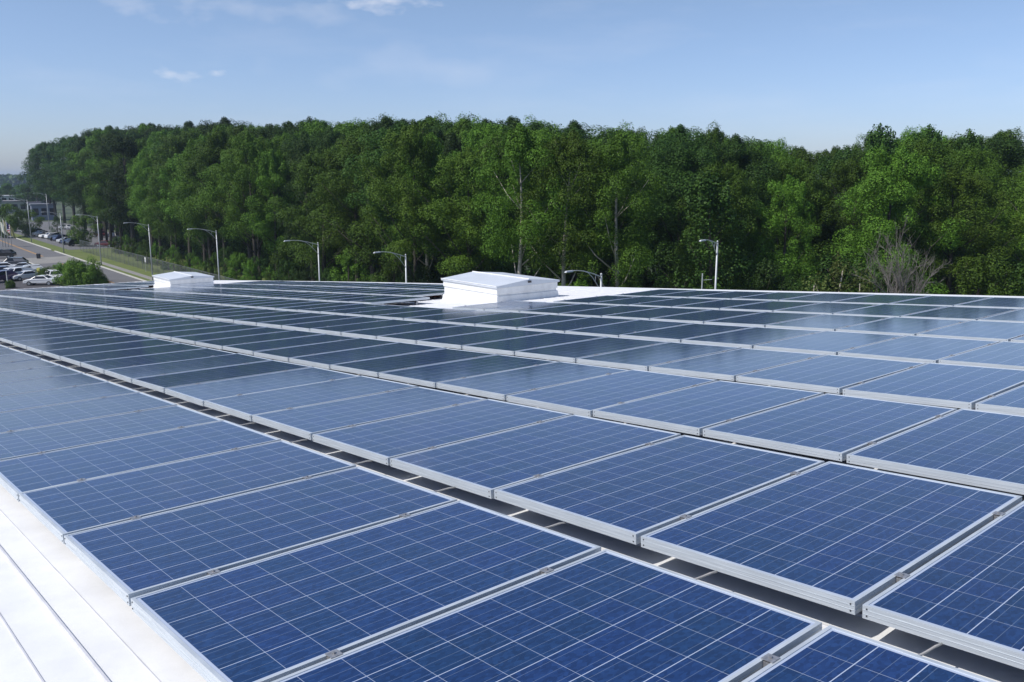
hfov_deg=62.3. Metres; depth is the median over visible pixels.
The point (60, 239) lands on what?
parked car
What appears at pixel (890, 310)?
solar panel
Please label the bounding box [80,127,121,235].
tree
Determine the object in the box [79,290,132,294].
solar panel
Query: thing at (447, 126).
tree
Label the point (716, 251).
street lamp
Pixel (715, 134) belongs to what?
tree
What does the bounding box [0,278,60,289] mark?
lot
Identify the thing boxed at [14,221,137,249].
parking lot
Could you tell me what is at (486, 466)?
solar panel
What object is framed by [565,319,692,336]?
solar panel
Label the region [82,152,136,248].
tree
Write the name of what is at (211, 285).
solar panel
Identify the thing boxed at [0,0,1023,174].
sky
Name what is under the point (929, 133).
tree
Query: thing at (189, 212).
tree
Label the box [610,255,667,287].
young tree
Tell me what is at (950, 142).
tree
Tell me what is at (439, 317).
solar panel
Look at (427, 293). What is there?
solar panel
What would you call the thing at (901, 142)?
tree
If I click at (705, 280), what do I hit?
young tree
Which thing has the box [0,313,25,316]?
solar panel
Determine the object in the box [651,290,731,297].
solar panel
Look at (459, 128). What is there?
tree
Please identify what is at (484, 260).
young tree
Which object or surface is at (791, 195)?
tree
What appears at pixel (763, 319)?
solar panel
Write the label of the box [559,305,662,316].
solar panel
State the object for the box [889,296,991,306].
solar panel
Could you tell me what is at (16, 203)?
distant building
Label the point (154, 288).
solar panel
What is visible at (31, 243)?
kerb
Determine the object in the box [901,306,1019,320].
solar panel
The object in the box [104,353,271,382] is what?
solar panel
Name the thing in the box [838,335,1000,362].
solar panel
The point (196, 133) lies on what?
tree
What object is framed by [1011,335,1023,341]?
solar panel
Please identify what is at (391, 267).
young tree
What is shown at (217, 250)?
street lamp
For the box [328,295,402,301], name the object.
solar panel
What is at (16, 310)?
solar panel
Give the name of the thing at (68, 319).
solar panel
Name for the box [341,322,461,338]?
solar panel
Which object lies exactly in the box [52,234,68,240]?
parked car
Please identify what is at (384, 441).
solar panel
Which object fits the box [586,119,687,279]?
tree
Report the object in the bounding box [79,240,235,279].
chain link fence
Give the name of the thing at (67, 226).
parked car
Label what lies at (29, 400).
solar panel
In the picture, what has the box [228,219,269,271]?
young tree
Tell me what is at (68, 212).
ground
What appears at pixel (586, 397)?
solar panel
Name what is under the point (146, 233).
young tree
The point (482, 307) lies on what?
solar panel
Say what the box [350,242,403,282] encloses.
young tree
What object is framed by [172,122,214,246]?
tree
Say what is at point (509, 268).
young tree
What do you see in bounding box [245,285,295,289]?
solar panel
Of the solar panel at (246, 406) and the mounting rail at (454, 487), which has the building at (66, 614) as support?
the mounting rail at (454, 487)
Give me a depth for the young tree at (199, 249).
155.14 m
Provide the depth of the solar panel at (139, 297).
26.91 m
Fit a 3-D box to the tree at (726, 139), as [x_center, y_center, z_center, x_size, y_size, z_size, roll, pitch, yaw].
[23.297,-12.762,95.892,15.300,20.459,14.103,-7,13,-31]
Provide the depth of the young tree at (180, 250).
167.11 m
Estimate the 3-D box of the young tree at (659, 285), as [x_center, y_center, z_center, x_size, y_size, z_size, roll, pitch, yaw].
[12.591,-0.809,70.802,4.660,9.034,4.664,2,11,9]
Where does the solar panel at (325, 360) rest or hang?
on the mounting rail at (720, 440)
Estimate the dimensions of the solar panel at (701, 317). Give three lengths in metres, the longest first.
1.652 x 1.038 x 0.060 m
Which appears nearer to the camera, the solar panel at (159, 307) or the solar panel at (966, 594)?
the solar panel at (966, 594)
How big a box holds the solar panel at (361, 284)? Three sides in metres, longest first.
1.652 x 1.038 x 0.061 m
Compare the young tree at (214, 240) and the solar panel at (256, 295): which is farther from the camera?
the young tree at (214, 240)
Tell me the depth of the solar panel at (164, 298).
25.36 m
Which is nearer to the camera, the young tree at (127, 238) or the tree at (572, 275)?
the tree at (572, 275)
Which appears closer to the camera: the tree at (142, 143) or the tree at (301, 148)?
the tree at (301, 148)
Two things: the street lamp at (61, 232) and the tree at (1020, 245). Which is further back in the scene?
the street lamp at (61, 232)
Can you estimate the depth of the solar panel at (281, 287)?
28.51 m
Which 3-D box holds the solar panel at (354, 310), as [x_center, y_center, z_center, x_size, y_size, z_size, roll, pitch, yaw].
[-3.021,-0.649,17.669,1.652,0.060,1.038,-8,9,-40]
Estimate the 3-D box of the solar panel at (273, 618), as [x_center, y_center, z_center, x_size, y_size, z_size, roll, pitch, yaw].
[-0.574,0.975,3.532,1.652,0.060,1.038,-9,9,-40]
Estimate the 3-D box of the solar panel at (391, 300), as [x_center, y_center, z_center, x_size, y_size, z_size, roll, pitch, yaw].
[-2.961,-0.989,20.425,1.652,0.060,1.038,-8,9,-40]
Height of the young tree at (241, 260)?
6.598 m
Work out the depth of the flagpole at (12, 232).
194.32 m
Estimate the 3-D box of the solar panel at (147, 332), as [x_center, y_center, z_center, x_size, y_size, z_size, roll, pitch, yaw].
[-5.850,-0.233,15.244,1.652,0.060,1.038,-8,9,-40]
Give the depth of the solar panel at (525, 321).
13.69 m
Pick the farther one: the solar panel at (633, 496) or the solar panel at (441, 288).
the solar panel at (441, 288)
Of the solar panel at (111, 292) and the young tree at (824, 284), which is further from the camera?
the young tree at (824, 284)
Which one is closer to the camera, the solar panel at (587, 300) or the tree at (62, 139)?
the solar panel at (587, 300)
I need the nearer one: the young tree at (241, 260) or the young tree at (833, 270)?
the young tree at (833, 270)
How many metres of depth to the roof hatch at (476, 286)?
20.68 m
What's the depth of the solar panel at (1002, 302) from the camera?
13.39 m
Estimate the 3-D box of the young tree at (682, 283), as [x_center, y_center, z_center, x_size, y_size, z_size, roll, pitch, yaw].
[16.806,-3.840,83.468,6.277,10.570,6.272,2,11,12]
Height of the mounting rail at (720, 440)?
2.678 m
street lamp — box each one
[10,198,31,242]
[51,212,64,252]
[78,214,101,265]
[126,222,153,280]
[187,228,219,279]
[283,240,319,280]
[373,251,406,282]
[564,270,601,286]
[699,239,718,288]
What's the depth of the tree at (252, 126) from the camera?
159.02 m
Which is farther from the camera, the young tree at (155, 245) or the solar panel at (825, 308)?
the young tree at (155, 245)
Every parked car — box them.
[0,249,16,257]
[0,257,28,263]
[0,262,15,266]
[0,270,17,280]
[9,262,32,267]
[9,266,35,272]
[12,270,36,280]
[22,264,45,270]
[23,275,57,285]
[44,232,60,237]
[45,269,63,278]
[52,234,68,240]
[56,237,69,242]
[58,224,73,229]
[65,238,88,245]
[94,240,116,246]
[108,232,118,238]
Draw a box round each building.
[0,195,14,207]
[0,280,1023,681]
[2,200,27,212]
[29,203,56,220]
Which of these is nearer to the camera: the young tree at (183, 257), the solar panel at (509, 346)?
the solar panel at (509, 346)
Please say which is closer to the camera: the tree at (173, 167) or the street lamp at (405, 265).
the street lamp at (405, 265)
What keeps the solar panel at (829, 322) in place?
on the mounting rail
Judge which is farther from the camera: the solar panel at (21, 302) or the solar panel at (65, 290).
the solar panel at (65, 290)
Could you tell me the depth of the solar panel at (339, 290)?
25.42 m
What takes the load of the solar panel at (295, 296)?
on the mounting rail
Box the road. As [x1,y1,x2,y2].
[0,236,140,282]
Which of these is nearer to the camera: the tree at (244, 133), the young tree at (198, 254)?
the tree at (244, 133)
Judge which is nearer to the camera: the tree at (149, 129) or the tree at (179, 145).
the tree at (179, 145)
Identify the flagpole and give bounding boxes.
[0,222,6,245]
[2,219,7,246]
[5,220,9,246]
[9,224,15,245]
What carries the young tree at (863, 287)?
on the grass at (79, 254)
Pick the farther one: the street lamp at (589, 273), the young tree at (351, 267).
the young tree at (351, 267)
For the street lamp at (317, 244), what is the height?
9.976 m
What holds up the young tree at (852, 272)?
on the ground at (68, 212)
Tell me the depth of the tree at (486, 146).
85.59 m
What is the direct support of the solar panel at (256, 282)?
on the mounting rail
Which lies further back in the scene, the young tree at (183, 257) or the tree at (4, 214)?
the tree at (4, 214)
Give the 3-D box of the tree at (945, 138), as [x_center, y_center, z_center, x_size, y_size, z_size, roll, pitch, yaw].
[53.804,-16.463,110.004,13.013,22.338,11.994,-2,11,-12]
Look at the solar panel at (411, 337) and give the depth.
12.48 m
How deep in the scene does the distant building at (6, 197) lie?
400.11 m
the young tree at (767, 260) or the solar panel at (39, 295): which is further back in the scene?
the young tree at (767, 260)
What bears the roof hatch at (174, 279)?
on the building at (66, 614)
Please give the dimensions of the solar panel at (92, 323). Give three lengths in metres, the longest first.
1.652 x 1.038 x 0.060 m
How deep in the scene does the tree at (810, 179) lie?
83.54 m
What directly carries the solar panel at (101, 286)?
on the mounting rail
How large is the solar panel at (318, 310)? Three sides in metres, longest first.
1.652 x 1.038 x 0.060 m
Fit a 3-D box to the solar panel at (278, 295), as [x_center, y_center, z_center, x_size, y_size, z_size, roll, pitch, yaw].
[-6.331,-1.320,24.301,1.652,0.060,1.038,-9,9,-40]
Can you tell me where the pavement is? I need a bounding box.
[96,261,151,279]
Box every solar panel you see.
[0,292,49,296]
[0,299,31,301]
[0,300,41,303]
[0,301,45,304]
[0,301,53,306]
[0,302,63,309]
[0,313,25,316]
[0,315,34,318]
[0,316,45,321]
[0,318,58,325]
[0,321,69,328]
[0,323,84,332]
[0,325,99,337]
[0,328,115,344]
[0,348,22,354]
[0,353,40,362]
[0,359,58,371]
[0,365,82,382]
[0,373,108,395]
[0,382,138,412]
[0,392,176,432]
[0,405,221,460]
[0,420,280,501]
[2,303,74,310]
[5,292,54,296]
[10,304,83,311]
[11,293,61,297]
[13,331,135,348]
[16,293,69,297]
[18,305,96,313]
[19,440,355,543]
[23,294,75,298]
[27,307,104,315]
[27,335,157,353]
[29,294,84,299]
[35,288,75,291]
[36,295,92,300]
[37,308,120,317]
[40,288,87,291]
[42,339,178,359]
[43,295,99,300]
[46,288,88,291]
[47,310,130,319]
[51,296,112,301]
[53,289,95,292]
[58,289,107,292]
[58,311,145,321]
[59,296,121,302]
[60,343,205,365]
[64,466,456,605]
[65,289,111,293]
[67,297,131,303]
[70,313,161,323]
[72,290,118,293]
[76,298,138,304]
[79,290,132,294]
[81,348,235,373]
[82,285,122,287]
[83,315,180,326]
[86,290,135,294]
[86,299,152,305]
[89,285,132,288]
[94,291,151,295]
[96,300,165,307]
[97,317,195,329]
[100,286,148,289]
[103,291,153,295]
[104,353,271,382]
[108,301,177,308]
[112,292,170,296]
[113,319,218,332]
[119,302,194,310]
[121,292,177,297]
[131,293,191,298]
[131,321,239,335]
[131,500,600,681]
[132,303,212,311]
[132,360,312,392]
[133,284,154,285]
[134,287,176,290]
[140,287,190,290]
[142,294,204,298]
[146,304,225,313]
[149,287,197,291]
[150,324,266,339]
[153,294,214,299]
[159,288,208,291]
[161,306,246,315]
[165,295,228,300]
[165,367,358,405]
[169,288,225,292]
[171,327,290,343]
[177,307,262,317]
[178,296,246,302]
[179,284,219,286]
[179,288,230,292]
[190,289,249,293]
[191,297,262,303]
[193,284,231,287]
[194,309,284,319]
[195,330,325,349]
[199,284,246,287]
[202,289,258,294]
[204,376,416,420]
[206,298,279,304]
[209,284,260,287]
[213,311,310,321]
[215,290,277,294]
[222,285,265,288]
[222,299,299,305]
[223,334,357,354]
[224,281,262,283]
[228,290,288,295]
[232,285,284,288]
[234,312,335,324]
[237,281,274,283]
[238,300,316,307]
[242,291,298,296]
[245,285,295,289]
[248,281,292,283]
[252,387,484,439]
[253,338,398,361]
[256,286,308,289]
[256,301,335,309]
[257,292,325,297]
[257,314,362,327]
[261,281,306,284]
[267,282,307,284]
[271,286,329,290]
[272,549,821,681]
[273,293,341,298]
[276,302,362,310]
[281,282,324,284]
[282,317,390,330]
[284,287,338,290]
[289,342,444,368]
[290,293,358,299]
[296,282,342,285]
[297,303,380,312]
[299,287,362,291]
[306,282,361,285]
[308,294,377,300]
[310,319,421,334]
[312,399,571,464]
[315,287,375,292]
[320,305,411,314]
[324,283,368,286]
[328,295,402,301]
[330,348,497,376]
[332,288,398,293]
[335,283,388,286]
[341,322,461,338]
[346,306,440,316]
[349,296,429,303]
[351,289,415,293]
[353,283,410,287]
[368,284,423,287]
[372,289,434,294]
[373,308,472,319]
[377,325,505,343]
[379,354,557,387]
[388,284,442,288]
[390,414,680,498]
[391,290,443,296]
[404,310,505,321]
[405,285,443,288]
[417,329,552,348]
[429,287,443,289]
[436,361,626,400]
[438,312,547,325]
[453,301,544,310]
[462,332,607,354]
[475,314,587,328]
[485,302,578,311]
[494,435,824,544]
[506,369,716,416]
[515,337,667,362]
[518,317,639,332]
[520,304,619,314]
[553,295,640,303]
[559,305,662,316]
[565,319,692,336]
[577,342,740,370]
[589,296,677,304]
[593,380,823,435]
[602,307,711,319]
[615,289,694,295]
[619,323,752,342]
[629,298,723,306]
[641,461,1021,614]
[649,348,824,380]
[650,309,762,323]
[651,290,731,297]
[672,299,771,309]
[682,327,822,348]
[689,291,774,298]
[703,393,956,461]
[704,312,824,326]
[720,301,823,311]
[732,292,821,300]
[736,354,926,393]
[742,625,996,681]
[754,331,905,354]
[766,314,890,330]
[774,302,880,313]
[779,293,874,301]
[833,294,930,303]
[833,304,947,316]
[836,317,969,335]
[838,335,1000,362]
[843,363,1023,408]
[847,408,1023,494]
[862,501,1023,669]
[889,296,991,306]
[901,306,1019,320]
[917,320,1023,341]
[939,341,1023,369]
[954,297,1023,308]
[975,385,1023,414]
[978,309,1023,321]
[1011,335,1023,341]
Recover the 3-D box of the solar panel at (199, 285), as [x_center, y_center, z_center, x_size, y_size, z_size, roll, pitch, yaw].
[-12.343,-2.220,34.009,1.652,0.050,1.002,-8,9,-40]
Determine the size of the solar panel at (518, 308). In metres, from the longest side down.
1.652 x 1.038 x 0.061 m
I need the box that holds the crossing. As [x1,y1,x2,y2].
[26,256,76,263]
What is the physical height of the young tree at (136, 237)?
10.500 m
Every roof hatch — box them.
[152,271,213,287]
[441,271,559,302]
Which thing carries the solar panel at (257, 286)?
on the mounting rail
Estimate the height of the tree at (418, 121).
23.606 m
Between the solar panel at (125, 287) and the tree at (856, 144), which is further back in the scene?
the tree at (856, 144)
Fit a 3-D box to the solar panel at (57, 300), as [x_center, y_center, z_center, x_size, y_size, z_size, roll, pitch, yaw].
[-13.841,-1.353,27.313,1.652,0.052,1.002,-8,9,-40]
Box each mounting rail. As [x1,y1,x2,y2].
[0,343,942,655]
[31,315,947,481]
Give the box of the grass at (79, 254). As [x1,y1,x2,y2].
[8,233,270,284]
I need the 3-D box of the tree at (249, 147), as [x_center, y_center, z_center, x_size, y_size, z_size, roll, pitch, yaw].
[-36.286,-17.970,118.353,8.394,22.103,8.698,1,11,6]
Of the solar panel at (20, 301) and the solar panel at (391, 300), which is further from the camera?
the solar panel at (20, 301)
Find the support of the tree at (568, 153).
on the grass at (79, 254)
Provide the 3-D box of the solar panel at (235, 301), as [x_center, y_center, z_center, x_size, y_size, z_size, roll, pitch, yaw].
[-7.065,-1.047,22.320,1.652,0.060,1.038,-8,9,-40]
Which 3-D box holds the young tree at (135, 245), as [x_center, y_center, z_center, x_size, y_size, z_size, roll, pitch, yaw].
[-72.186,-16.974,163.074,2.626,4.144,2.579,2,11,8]
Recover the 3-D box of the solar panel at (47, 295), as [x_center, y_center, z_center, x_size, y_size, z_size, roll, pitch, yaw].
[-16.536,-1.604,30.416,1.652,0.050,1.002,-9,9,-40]
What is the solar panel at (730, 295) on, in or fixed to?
on the mounting rail
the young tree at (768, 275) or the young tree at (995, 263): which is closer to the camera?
the young tree at (768, 275)
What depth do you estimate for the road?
178.53 m
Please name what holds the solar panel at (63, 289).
on the mounting rail
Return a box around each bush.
[5,280,15,288]
[36,265,54,275]
[51,255,105,285]
[54,262,72,272]
[91,268,105,278]
[97,276,109,283]
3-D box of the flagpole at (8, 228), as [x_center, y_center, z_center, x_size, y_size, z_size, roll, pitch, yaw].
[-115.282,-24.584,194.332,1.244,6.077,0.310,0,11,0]
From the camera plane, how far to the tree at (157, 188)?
151.63 m
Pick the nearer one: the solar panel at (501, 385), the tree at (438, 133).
the solar panel at (501, 385)
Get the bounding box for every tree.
[0,185,16,196]
[0,203,26,237]
[9,184,43,202]
[12,209,46,235]
[15,152,40,201]
[16,188,36,205]
[19,148,58,202]
[21,142,56,203]
[29,140,61,217]
[38,142,69,222]
[41,135,76,224]
[48,216,65,233]
[49,135,86,228]
[50,155,104,240]
[60,138,96,222]
[60,145,104,230]
[61,128,113,238]
[62,142,94,228]
[65,214,104,245]
[71,128,102,229]
[74,125,121,144]
[75,143,92,196]
[76,150,109,239]
[79,133,151,253]
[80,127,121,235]
[81,130,149,205]
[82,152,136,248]
[82,156,123,246]
[91,139,118,232]
[104,158,141,244]
[108,237,116,252]
[110,126,122,132]
[112,236,121,251]
[114,222,138,243]
[116,236,127,253]
[120,123,159,134]
[120,136,151,189]
[121,235,133,256]
[123,215,149,243]
[124,149,176,258]
[124,151,156,256]
[125,135,165,195]
[125,238,138,255]
[126,123,150,136]
[126,226,148,245]
[128,122,174,132]
[130,243,142,260]
[135,227,165,247]
[135,246,146,262]
[138,128,203,257]
[138,225,167,251]
[138,240,153,263]
[139,226,160,242]
[141,123,165,136]
[141,129,171,152]
[141,161,191,262]
[146,171,181,259]
[148,227,183,253]
[149,129,187,253]
[149,241,162,265]
[155,151,199,266]
[155,229,182,256]
[156,254,166,268]
[157,121,198,131]
[160,250,173,269]
[165,245,179,270]
[166,128,208,199]
[169,151,225,270]
[169,229,195,257]
[170,137,256,273]
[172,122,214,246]
[174,252,185,271]
[175,124,216,249]
[177,229,206,256]
[178,217,219,260]
[181,255,190,271]
[182,234,228,263]
[183,252,199,271]
[185,127,247,273]
[185,228,230,266]
[186,145,281,279]
[189,129,225,212]
[190,256,202,271]
[195,117,251,135]
[198,123,256,253]
[199,261,208,273]
[203,257,217,276]
[206,214,232,258]
[207,251,225,279]
[209,133,278,280]
[210,123,294,268]
[211,124,252,257]
[212,236,236,262]
[215,246,238,279]
[217,131,279,280]
[219,237,261,263]
[223,253,243,279]
[224,252,253,279]
[225,124,287,272]
[227,228,272,270]
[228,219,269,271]
[240,148,305,280]
[240,259,265,280]
[241,123,264,128]
[246,255,270,280]
[251,237,296,280]
[257,121,296,132]
[260,265,278,280]
[263,130,320,280]
[263,222,304,280]
[265,132,302,261]
[265,250,291,280]
[267,147,367,279]
[273,136,332,280]
[273,224,339,280]
[275,258,296,280]
[281,126,345,275]
[282,117,335,203]
[285,120,363,214]
[286,269,306,280]
[287,115,312,135]
[294,246,344,276]
[301,266,325,280]
[307,131,404,280]
[307,231,347,281]
[308,229,366,281]
[313,128,357,275]
[313,135,392,280]
[314,267,336,281]
[316,126,374,281]
[321,271,342,281]
[330,248,369,281]
[334,117,370,135]
[335,234,387,281]
[341,122,450,280]
[343,115,410,280]
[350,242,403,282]
[352,277,366,281]
[358,118,449,282]
[359,112,397,257]
[367,247,412,282]
[368,116,401,130]
[371,254,408,282]
[384,132,472,281]
[385,121,451,281]
[393,248,446,282]
[396,265,430,282]
[400,115,455,124]
[402,222,463,282]
[403,146,505,276]
[404,119,443,271]
[418,123,455,274]
[420,113,454,275]
[429,231,481,282]
[431,131,481,272]
[441,111,481,271]
[443,116,518,271]
[448,242,501,274]
[449,115,561,256]
[455,111,468,126]
[461,252,509,272]
[468,122,580,275]
[470,122,567,261]
[470,122,575,275]
[474,117,500,270]
[489,256,537,276]
[494,121,626,278]
[502,245,557,283]
[512,129,619,285]
[516,119,624,284]
[524,114,558,269]
[533,256,571,284]
[556,228,639,287]
[557,132,667,286]
[557,247,607,286]
[558,136,654,286]
[560,127,593,285]
[571,276,589,286]
[578,264,613,286]
[580,240,648,287]
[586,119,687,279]
[596,126,661,272]
[598,223,662,285]
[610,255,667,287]
[610,273,643,287]
[618,124,723,288]
[619,137,757,288]
[630,228,676,287]
[631,224,687,287]
[646,125,693,273]
[651,277,681,288]
[660,133,781,268]
[663,136,791,273]
[663,250,700,288]
[669,159,778,290]
[671,170,757,289]
[690,272,723,289]
[692,121,730,145]
[694,254,737,286]
[733,245,796,290]
[734,159,851,290]
[735,258,795,290]
[743,146,819,290]
[743,174,821,290]
[756,137,795,232]
[782,271,832,291]
[785,145,850,264]
[786,144,864,267]
[791,232,854,291]
[794,270,832,291]
[795,252,888,292]
[796,145,896,290]
[797,146,897,283]
[804,241,888,292]
[811,251,878,292]
[821,143,972,294]
[833,268,872,292]
[839,131,897,263]
[844,126,937,277]
[853,215,950,293]
[858,123,907,293]
[866,135,969,293]
[882,239,924,292]
[888,246,961,294]
[891,164,1023,294]
[893,123,947,287]
[898,126,947,199]
[910,131,1021,283]
[914,144,1023,293]
[936,229,1023,295]
[942,128,991,294]
[944,133,1023,271]
[955,251,1022,295]
[977,126,1023,213]
[982,261,1023,295]
[987,164,1023,262]
[991,176,1023,290]
[992,252,1023,295]
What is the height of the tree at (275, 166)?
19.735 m
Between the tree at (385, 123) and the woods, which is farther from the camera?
the woods
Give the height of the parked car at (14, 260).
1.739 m
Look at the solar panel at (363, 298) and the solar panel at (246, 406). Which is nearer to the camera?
the solar panel at (246, 406)
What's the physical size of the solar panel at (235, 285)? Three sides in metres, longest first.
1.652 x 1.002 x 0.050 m
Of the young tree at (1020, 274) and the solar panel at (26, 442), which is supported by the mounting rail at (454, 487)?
the solar panel at (26, 442)
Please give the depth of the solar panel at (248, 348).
12.03 m
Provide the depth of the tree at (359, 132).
109.68 m
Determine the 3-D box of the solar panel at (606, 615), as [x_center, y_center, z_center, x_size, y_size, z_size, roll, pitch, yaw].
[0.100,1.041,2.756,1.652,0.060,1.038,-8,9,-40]
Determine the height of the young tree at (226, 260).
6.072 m
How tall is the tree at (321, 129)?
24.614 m
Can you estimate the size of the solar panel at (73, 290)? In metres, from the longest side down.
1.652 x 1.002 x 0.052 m
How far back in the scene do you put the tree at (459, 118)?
119.83 m
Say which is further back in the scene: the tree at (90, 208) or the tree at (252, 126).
the tree at (90, 208)
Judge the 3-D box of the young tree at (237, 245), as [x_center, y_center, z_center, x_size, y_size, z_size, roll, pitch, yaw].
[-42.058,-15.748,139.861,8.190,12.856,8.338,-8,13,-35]
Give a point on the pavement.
(128, 271)
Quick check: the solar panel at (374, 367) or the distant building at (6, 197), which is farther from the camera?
the distant building at (6, 197)
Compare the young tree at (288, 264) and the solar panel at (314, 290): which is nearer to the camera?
the solar panel at (314, 290)
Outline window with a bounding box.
[41,208,46,214]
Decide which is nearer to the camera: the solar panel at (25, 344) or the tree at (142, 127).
the solar panel at (25, 344)
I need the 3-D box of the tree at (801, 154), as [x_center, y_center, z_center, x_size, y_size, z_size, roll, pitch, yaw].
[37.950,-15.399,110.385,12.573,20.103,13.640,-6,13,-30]
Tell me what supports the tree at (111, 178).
on the grass at (79, 254)
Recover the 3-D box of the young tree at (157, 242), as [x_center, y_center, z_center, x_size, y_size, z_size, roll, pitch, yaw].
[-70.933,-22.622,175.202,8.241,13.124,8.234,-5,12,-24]
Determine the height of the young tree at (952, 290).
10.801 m
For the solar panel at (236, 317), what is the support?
on the mounting rail
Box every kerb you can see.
[9,235,51,249]
[55,251,145,280]
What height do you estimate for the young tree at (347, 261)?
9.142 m
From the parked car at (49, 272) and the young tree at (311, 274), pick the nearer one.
the young tree at (311, 274)
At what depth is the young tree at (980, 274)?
66.68 m
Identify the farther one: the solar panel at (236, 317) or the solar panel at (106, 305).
the solar panel at (106, 305)
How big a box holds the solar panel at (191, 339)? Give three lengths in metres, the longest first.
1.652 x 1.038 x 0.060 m
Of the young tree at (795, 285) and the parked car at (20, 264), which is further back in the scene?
the parked car at (20, 264)
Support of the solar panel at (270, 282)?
on the mounting rail
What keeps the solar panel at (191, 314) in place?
on the mounting rail
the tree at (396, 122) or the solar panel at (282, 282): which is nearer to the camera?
the solar panel at (282, 282)
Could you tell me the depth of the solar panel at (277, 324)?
15.58 m
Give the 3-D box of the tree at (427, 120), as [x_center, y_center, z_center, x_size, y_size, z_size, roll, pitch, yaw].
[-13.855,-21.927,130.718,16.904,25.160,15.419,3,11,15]
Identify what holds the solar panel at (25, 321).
on the mounting rail
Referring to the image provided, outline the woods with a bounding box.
[0,173,36,187]
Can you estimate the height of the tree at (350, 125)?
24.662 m
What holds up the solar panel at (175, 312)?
on the mounting rail
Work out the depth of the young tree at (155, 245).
154.14 m
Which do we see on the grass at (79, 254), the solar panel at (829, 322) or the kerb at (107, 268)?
the kerb at (107, 268)
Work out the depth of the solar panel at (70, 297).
28.04 m
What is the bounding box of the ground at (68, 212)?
[0,182,1006,294]
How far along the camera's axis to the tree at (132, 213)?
167.71 m
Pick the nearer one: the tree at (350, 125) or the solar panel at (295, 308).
the solar panel at (295, 308)
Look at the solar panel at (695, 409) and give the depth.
6.56 m
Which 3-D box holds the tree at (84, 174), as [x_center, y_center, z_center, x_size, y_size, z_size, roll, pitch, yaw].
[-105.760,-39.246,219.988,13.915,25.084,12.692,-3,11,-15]
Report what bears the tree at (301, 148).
on the grass at (79, 254)
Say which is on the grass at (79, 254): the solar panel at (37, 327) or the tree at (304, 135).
the tree at (304, 135)
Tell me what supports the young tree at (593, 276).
on the grass at (79, 254)
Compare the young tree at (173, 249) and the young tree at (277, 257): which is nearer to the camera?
the young tree at (277, 257)
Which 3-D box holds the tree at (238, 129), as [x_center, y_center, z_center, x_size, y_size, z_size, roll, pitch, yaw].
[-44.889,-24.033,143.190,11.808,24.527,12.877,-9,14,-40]
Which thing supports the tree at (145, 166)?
on the grass at (79, 254)
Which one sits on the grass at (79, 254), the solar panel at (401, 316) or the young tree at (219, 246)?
the young tree at (219, 246)
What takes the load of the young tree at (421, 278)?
on the grass at (79, 254)
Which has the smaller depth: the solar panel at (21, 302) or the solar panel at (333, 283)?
the solar panel at (21, 302)
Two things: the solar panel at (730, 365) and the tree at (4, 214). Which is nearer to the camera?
the solar panel at (730, 365)
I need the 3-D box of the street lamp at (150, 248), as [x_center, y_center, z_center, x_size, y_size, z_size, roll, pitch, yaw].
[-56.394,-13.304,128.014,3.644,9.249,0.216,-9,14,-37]
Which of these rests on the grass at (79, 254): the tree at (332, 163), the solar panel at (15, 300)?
the tree at (332, 163)
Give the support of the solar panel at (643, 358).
on the mounting rail
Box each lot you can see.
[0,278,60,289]
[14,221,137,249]
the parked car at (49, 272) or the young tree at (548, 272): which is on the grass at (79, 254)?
the young tree at (548, 272)
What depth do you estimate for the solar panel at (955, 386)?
6.98 m
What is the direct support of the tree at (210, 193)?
on the grass at (79, 254)
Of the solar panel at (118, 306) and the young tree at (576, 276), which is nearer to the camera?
the solar panel at (118, 306)
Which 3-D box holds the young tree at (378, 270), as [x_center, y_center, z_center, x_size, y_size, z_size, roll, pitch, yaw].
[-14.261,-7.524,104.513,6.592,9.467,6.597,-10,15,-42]
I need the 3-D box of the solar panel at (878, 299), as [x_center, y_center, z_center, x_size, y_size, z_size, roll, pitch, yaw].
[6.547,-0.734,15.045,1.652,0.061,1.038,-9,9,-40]
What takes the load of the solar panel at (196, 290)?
on the mounting rail
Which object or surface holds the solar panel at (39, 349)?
on the mounting rail
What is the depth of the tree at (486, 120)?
114.72 m
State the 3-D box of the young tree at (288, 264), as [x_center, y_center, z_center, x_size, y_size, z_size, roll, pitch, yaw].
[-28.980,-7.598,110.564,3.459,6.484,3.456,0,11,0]
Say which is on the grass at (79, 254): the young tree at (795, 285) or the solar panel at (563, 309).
the young tree at (795, 285)
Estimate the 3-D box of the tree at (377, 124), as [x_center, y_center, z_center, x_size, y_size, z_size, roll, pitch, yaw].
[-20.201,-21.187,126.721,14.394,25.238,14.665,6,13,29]
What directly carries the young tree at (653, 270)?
on the ground at (68, 212)
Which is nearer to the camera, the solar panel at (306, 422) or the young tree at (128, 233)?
the solar panel at (306, 422)
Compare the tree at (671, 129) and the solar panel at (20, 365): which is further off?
the tree at (671, 129)
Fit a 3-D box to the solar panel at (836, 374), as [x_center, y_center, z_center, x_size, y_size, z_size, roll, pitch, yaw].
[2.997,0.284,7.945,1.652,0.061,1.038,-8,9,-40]
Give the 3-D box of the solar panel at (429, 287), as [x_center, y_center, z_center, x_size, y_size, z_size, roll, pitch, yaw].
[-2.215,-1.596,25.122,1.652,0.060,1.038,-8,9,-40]
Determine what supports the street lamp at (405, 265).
on the grass at (79, 254)
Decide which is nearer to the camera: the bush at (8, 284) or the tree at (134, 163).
the bush at (8, 284)
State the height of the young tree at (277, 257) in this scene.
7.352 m
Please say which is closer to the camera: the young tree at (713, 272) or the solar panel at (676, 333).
the solar panel at (676, 333)
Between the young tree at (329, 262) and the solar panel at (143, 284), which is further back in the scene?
the young tree at (329, 262)
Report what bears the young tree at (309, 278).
on the grass at (79, 254)
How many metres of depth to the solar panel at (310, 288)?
26.96 m

